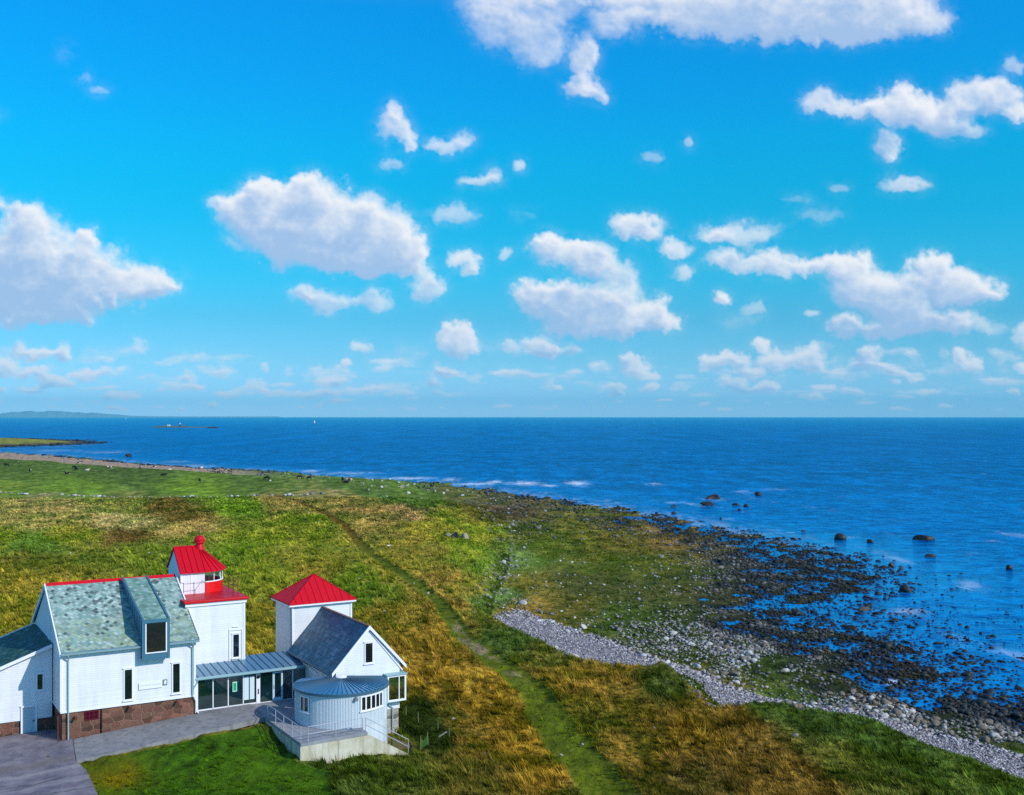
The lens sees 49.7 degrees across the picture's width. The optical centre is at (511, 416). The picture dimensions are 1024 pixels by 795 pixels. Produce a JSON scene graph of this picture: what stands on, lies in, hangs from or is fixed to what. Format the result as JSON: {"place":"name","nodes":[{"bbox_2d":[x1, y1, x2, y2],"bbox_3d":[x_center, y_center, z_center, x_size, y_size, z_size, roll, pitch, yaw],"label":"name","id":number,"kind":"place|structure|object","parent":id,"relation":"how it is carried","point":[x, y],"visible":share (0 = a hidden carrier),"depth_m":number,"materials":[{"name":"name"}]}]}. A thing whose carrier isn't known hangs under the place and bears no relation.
{"place":"outdoors","nodes":[
{"label":"outdoors","id":0,"kind":"place"},
{"bbox_2d":[0,729,97,794],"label":"driveway","id":1,"kind":"structure","parent":0,"point":[26,768],"depth_m":72.47,"materials":[{"name":"concrete"}]},
{"bbox_2d":[0,411,279,417],"bbox_3d":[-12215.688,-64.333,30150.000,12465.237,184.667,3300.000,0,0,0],"label":"hills","id":2,"kind":"structure","parent":0,"point":[43,414],"depth_m":29109.06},
{"bbox_2d":[73,704,266,762],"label":"pavement","id":3,"kind":"structure","parent":0,"point":[134,738],"depth_m":78.90,"materials":[{"name":"grey concrete"}]},
{"bbox_2d":[0,417,1023,724],"bbox_3d":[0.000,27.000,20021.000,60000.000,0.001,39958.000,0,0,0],"label":"sea","id":4,"kind":"structure","parent":0,"point":[890,487],"depth_m":533.28,"materials":[{"name":"liquid"}]},
{"bbox_2d":[154,426,190,427],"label":"skerry","id":5,"kind":"structure","parent":4,"relation":"in","point":[170,426],"depth_m":2721.75,"materials":[{"name":"grey stone"}]},
{"bbox_2d":[699,501,713,505],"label":"boulder","id":6,"kind":"object","parent":4,"relation":"in","point":[707,503],"visible":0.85,"depth_m":335.21,"materials":[{"name":"grey stone"}]},
{"bbox_2d":[706,494,719,498],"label":"boulder","id":7,"kind":"object","parent":4,"relation":"in","point":[714,496],"visible":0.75,"depth_m":362.26,"materials":[{"name":"grey stone"}]},
{"bbox_2d":[834,533,845,539],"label":"boulder","id":8,"kind":"object","parent":4,"relation":"in","point":[839,536],"visible":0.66,"depth_m":242.04,"materials":[{"name":"grey stone"}]},
{"bbox_2d":[858,606,869,610],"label":"boulder","id":9,"kind":"object","parent":4,"relation":"in","point":[864,608],"visible":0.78,"depth_m":153.74,"materials":[{"name":"beige stone"}]},
{"bbox_2d":[899,585,910,592],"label":"boulder","id":10,"kind":"object","parent":4,"relation":"in","point":[905,588],"visible":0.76,"depth_m":169.82,"materials":[{"name":"grey stone"}]},
{"bbox_2d":[912,535,934,540],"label":"boulder","id":11,"kind":"object","parent":4,"relation":"in","point":[923,537],"visible":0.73,"depth_m":241.39,"materials":[{"name":"grey stone"}]},
{"bbox_2d":[924,554,935,556],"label":"boulder","id":12,"kind":"object","parent":4,"relation":"in","point":[930,555],"visible":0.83,"depth_m":212.50,"materials":[{"name":"stone"}]},
{"bbox_2d":[1006,565,1012,569],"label":"boulder","id":13,"kind":"object","parent":4,"relation":"in","point":[1009,567],"visible":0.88,"depth_m":195.00,"materials":[{"name":"grey stone"}]},
{"bbox_2d":[0,0,1023,411],"bbox_3d":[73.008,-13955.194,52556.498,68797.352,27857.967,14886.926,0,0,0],"label":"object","id":14,"kind":"structure","parent":0,"point":[50,270],"depth_m":56774.32,"materials":[{"name":"white"}]},
{"bbox_2d":[0,438,1023,794],"bbox_3d":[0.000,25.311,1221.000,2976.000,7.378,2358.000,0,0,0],"label":"ground","id":15,"kind":"structure","parent":0,"point":[18,478],"depth_m":136.52,"materials":[{"name":"green plant"}]},
{"bbox_2d":[0,623,53,736],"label":"side annex","id":16,"kind":"object","parent":15,"relation":"on","point":[25,679],"visible":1,"depth_m":80.29,"materials":[{"name":"wood"}]},
{"bbox_2d":[20,704,37,733],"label":"door","id":17,"kind":"structure","parent":16,"relation":"in","point":[28,723],"depth_m":80.10,"materials":[{"name":"white paint"}]},
{"bbox_2d":[35,672,44,691],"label":"window","id":18,"kind":"structure","parent":16,"relation":"in","point":[39,675],"depth_m":80.49,"materials":[{"name":"white paint"}]},
{"bbox_2d":[0,437,106,447],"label":"headland rocks","id":19,"kind":"object","parent":15,"relation":"on","point":[75,443],"visible":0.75,"depth_m":1060.60,"materials":[{"name":"stone"}]},
{"bbox_2d":[31,574,200,740],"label":"house","id":20,"kind":"structure","parent":15,"relation":"on","point":[115,642],"depth_m":80.96,"materials":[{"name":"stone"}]},
{"bbox_2d":[84,710,98,720],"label":"basement window","id":21,"kind":"structure","parent":20,"relation":"in","point":[94,714],"depth_m":78.95,"materials":[{"name":"red wood"}]},
{"bbox_2d":[122,667,133,701],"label":"window","id":22,"kind":"structure","parent":20,"relation":"in","point":[127,672],"depth_m":80.18,"materials":[{"name":"white paint"}]},
{"bbox_2d":[139,681,161,689],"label":"wall sign","id":23,"kind":"object","parent":20,"relation":"attached to","point":[151,685],"visible":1,"depth_m":80.96,"materials":[{"name":"white paint"}]},
{"bbox_2d":[171,661,181,694],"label":"window","id":24,"kind":"structure","parent":20,"relation":"in","point":[176,666],"depth_m":81.96,"materials":[{"name":"white paint"}]},
{"bbox_2d":[0,491,323,497],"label":"stone wall","id":25,"kind":"structure","parent":15,"relation":"on","point":[311,493],"depth_m":313.51,"materials":[{"name":"grey stone"}]},
{"bbox_2d":[166,526,248,701],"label":"lighthouse tower","id":26,"kind":"structure","parent":15,"relation":"on","point":[214,604],"depth_m":87.36,"materials":[{"name":"white paint"}]},
{"bbox_2d":[231,632,240,658],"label":"window","id":27,"kind":"structure","parent":26,"relation":"in","point":[235,636],"depth_m":87.24,"materials":[{"name":"white paint"}]},
{"bbox_2d":[193,651,305,712],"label":"glass corridor","id":28,"kind":"object","parent":15,"relation":"on","point":[261,678],"visible":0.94,"depth_m":85.46,"materials":[{"name":"glass"}]},
{"bbox_2d":[272,671,282,700],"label":"door","id":29,"kind":"structure","parent":28,"relation":"in","point":[277,676],"depth_m":86.38,"materials":[{"name":"white glass"}]},
{"bbox_2d":[271,573,355,651],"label":"square tower","id":30,"kind":"structure","parent":15,"relation":"on","point":[300,603],"depth_m":91.81,"materials":[{"name":"red paint"}]},
{"bbox_2d":[251,698,416,762],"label":"concrete terrace","id":31,"kind":"structure","parent":15,"relation":"on","point":[327,745],"depth_m":77.58,"materials":[{"name":"grey concrete"}]},
{"bbox_2d":[267,704,300,741],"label":"railing","id":32,"kind":"object","parent":31,"relation":"on","point":[283,720],"visible":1,"depth_m":78.24,"materials":[{"name":"white metal"}]},
{"bbox_2d":[308,717,362,736],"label":"railing","id":33,"kind":"object","parent":31,"relation":"on","point":[335,729],"visible":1,"depth_m":76.55,"materials":[{"name":"white metal"}]},
{"bbox_2d":[293,675,388,742],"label":"round building","id":34,"kind":"structure","parent":31,"relation":"on","point":[321,700],"depth_m":79.18,"materials":[{"name":"white wood"}]},
{"bbox_2d":[299,695,309,714],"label":"window","id":35,"kind":"structure","parent":34,"relation":"in","point":[304,701],"depth_m":79.11,"materials":[{"name":"white paint"}]},
{"bbox_2d":[360,691,383,712],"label":"window","id":36,"kind":"structure","parent":34,"relation":"in","point":[371,702],"depth_m":79.34,"materials":[{"name":"white paint"}]},
{"bbox_2d":[365,718,408,751],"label":"railing","id":37,"kind":"object","parent":31,"relation":"on","point":[387,733],"visible":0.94,"depth_m":78.56,"materials":[{"name":"white metal"}]},
{"bbox_2d":[286,606,407,732],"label":"gabled house","id":38,"kind":"structure","parent":15,"relation":"on","point":[328,642],"depth_m":84.18,"materials":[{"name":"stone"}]},
{"bbox_2d":[363,641,374,664],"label":"window","id":39,"kind":"structure","parent":38,"relation":"in","point":[369,645],"depth_m":83.29,"materials":[{"name":"white paint"}]},
{"bbox_2d":[383,670,407,703],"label":"bay window","id":40,"kind":"structure","parent":38,"relation":"in","point":[396,690],"depth_m":83.86,"materials":[{"name":"white paint"}]},
{"bbox_2d":[0,495,806,565],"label":"rough grass","id":41,"kind":"structure","parent":15,"relation":"on","point":[223,507],"depth_m":238.06,"materials":[{"name":"green plant"}]},
{"bbox_2d":[451,532,458,537],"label":"boulder","id":42,"kind":"object","parent":15,"relation":"on","point":[455,534],"visible":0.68,"depth_m":210.13,"materials":[{"name":"grey stone"}]},
{"bbox_2d":[461,533,468,538],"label":"boulder","id":43,"kind":"object","parent":15,"relation":"on","point":[464,535],"visible":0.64,"depth_m":211.16,"materials":[{"name":"grey stone"}]},
{"bbox_2d":[18,461,921,756],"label":"field stones","id":44,"kind":"object","parent":15,"relation":"on","point":[528,599],"visible":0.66,"depth_m":184.41,"materials":[{"name":"grey stone"}]},
{"bbox_2d":[0,538,1023,794],"bbox_3d":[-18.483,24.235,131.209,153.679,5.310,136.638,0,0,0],"label":"rough grass","id":45,"kind":"structure","parent":15,"relation":"on","point":[530,762],"depth_m":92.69,"materials":[{"name":"green plant"}]},
{"bbox_2d":[21,455,1017,592],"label":"shore stones","id":46,"kind":"object","parent":15,"relation":"on","point":[776,564],"visible":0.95,"depth_m":208.51,"materials":[{"name":"grey stone"}]},
{"bbox_2d":[715,623,722,627],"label":"shore stone","id":47,"kind":"object","parent":15,"relation":"on","point":[719,625],"visible":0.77,"depth_m":140.65,"materials":[{"name":"grey stone"}]},
{"bbox_2d":[729,671,738,675],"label":"shore stone","id":48,"kind":"object","parent":15,"relation":"on","point":[732,673],"visible":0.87,"depth_m":111.08,"materials":[{"name":"grey stone"}]},
{"bbox_2d":[472,572,1023,743],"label":"shore stones","id":49,"kind":"object","parent":15,"relation":"on","point":[737,634],"visible":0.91,"depth_m":125.33,"materials":[{"name":"grey stone"}]},
{"bbox_2d":[492,608,1023,778],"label":"shingle beach","id":50,"kind":"structure","parent":15,"relation":"on","point":[919,731],"depth_m":106.43,"materials":[{"name":"grey gravel"}]},
{"bbox_2d":[908,722,918,727],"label":"shore stone","id":51,"kind":"object","parent":50,"relation":"on","point":[916,725],"visible":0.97,"depth_m":93.30,"materials":[{"name":"grey stone"}]},
{"bbox_2d":[793,610,800,615],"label":"shore stone","id":52,"kind":"object","parent":15,"relation":"on","point":[796,613],"visible":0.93,"depth_m":149.80,"materials":[{"name":"grey stone"}]},
{"bbox_2d":[844,666,851,670],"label":"shore stone","id":53,"kind":"object","parent":15,"relation":"on","point":[848,668],"visible":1,"depth_m":117.38,"materials":[{"name":"grey stone"}]},
{"bbox_2d":[846,625,856,629],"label":"shore stone","id":54,"kind":"object","parent":15,"relation":"on","point":[850,627],"visible":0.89,"depth_m":140.21,"materials":[{"name":"grey stone"}]},
{"bbox_2d":[863,644,871,648],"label":"shore stone","id":55,"kind":"object","parent":15,"relation":"on","point":[867,646],"visible":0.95,"depth_m":128.76,"materials":[{"name":"grey stone"}]},
{"bbox_2d":[881,700,890,704],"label":"shore stone","id":56,"kind":"object","parent":15,"relation":"on","point":[887,702],"visible":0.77,"depth_m":101.09,"materials":[{"name":"grey stone"}]},
{"bbox_2d":[881,642,892,647],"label":"shore stone","id":57,"kind":"object","parent":15,"relation":"on","point":[888,644],"visible":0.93,"depth_m":128.63,"materials":[{"name":"grey stone"}]},
{"bbox_2d":[885,685,894,689],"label":"shore stone","id":58,"kind":"object","parent":15,"relation":"on","point":[890,687],"visible":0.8,"depth_m":109.58,"materials":[{"name":"grey stone"}]},
{"bbox_2d":[891,709,901,715],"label":"shore stone","id":59,"kind":"object","parent":15,"relation":"on","point":[897,712],"visible":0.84,"depth_m":97.59,"materials":[{"name":"beige stone"}]},
{"bbox_2d":[915,708,924,712],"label":"shore stone","id":60,"kind":"object","parent":15,"relation":"on","point":[919,710],"visible":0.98,"depth_m":99.97,"materials":[{"name":"grey stone"}]},
{"bbox_2d":[926,666,936,672],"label":"shore stone","id":61,"kind":"object","parent":15,"relation":"on","point":[933,669],"visible":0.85,"depth_m":116.78,"materials":[{"name":"grey stone"}]},
{"bbox_2d":[930,720,939,724],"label":"shore stone","id":62,"kind":"object","parent":15,"relation":"on","point":[934,721],"visible":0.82,"depth_m":95.42,"materials":[{"name":"grey stone"}]},
{"bbox_2d":[964,690,971,694],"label":"shore stone","id":63,"kind":"object","parent":15,"relation":"on","point":[967,692],"visible":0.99,"depth_m":107.37,"materials":[{"name":"grey stone"}]},
{"bbox_2d":[975,724,986,729],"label":"shore stone","id":64,"kind":"object","parent":15,"relation":"on","point":[982,726],"visible":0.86,"depth_m":94.09,"materials":[{"name":"grey stone"}]},
{"bbox_2d":[974,698,988,705],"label":"shore stone","id":65,"kind":"object","parent":15,"relation":"on","point":[981,701],"visible":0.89,"depth_m":102.98,"materials":[{"name":"grey stone"}]},
{"bbox_2d":[980,736,989,742],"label":"shore stone","id":66,"kind":"object","parent":15,"relation":"on","point":[985,738],"visible":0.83,"depth_m":89.58,"materials":[{"name":"grey stone"}]},
{"bbox_2d":[983,719,991,724],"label":"shore stone","id":67,"kind":"object","parent":15,"relation":"on","point":[987,721],"visible":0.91,"depth_m":96.17,"materials":[{"name":"grey stone"}]},
{"bbox_2d":[983,694,992,698],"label":"shore stone","id":68,"kind":"object","parent":15,"relation":"on","point":[988,696],"visible":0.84,"depth_m":105.78,"materials":[{"name":"grey stone"}]},
{"bbox_2d":[983,689,994,693],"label":"shore stone","id":69,"kind":"object","parent":15,"relation":"on","point":[990,691],"visible":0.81,"depth_m":107.90,"materials":[{"name":"grey stone"}]},
{"bbox_2d":[990,733,998,737],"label":"shore stone","id":70,"kind":"object","parent":15,"relation":"on","point":[993,735],"visible":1,"depth_m":91.43,"materials":[{"name":"grey stone"}]},
{"bbox_2d":[996,712,1003,716],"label":"shore stone","id":71,"kind":"object","parent":15,"relation":"on","point":[998,714],"visible":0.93,"depth_m":99.17,"materials":[{"name":"grey stone"}]},
{"bbox_2d":[999,696,1007,700],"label":"shore stone","id":72,"kind":"object","parent":15,"relation":"on","point":[1003,698],"visible":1,"depth_m":105.20,"materials":[{"name":"grey stone"}]},
{"bbox_2d":[1003,718,1010,723],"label":"shore stone","id":73,"kind":"object","parent":15,"relation":"on","point":[1005,720],"visible":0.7,"depth_m":97.12,"materials":[{"name":"grey stone"}]},
{"bbox_2d":[1010,712,1021,717],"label":"shore stone","id":74,"kind":"object","parent":15,"relation":"on","point":[1016,714],"visible":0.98,"depth_m":98.58,"materials":[{"name":"grey stone"}]}
]}

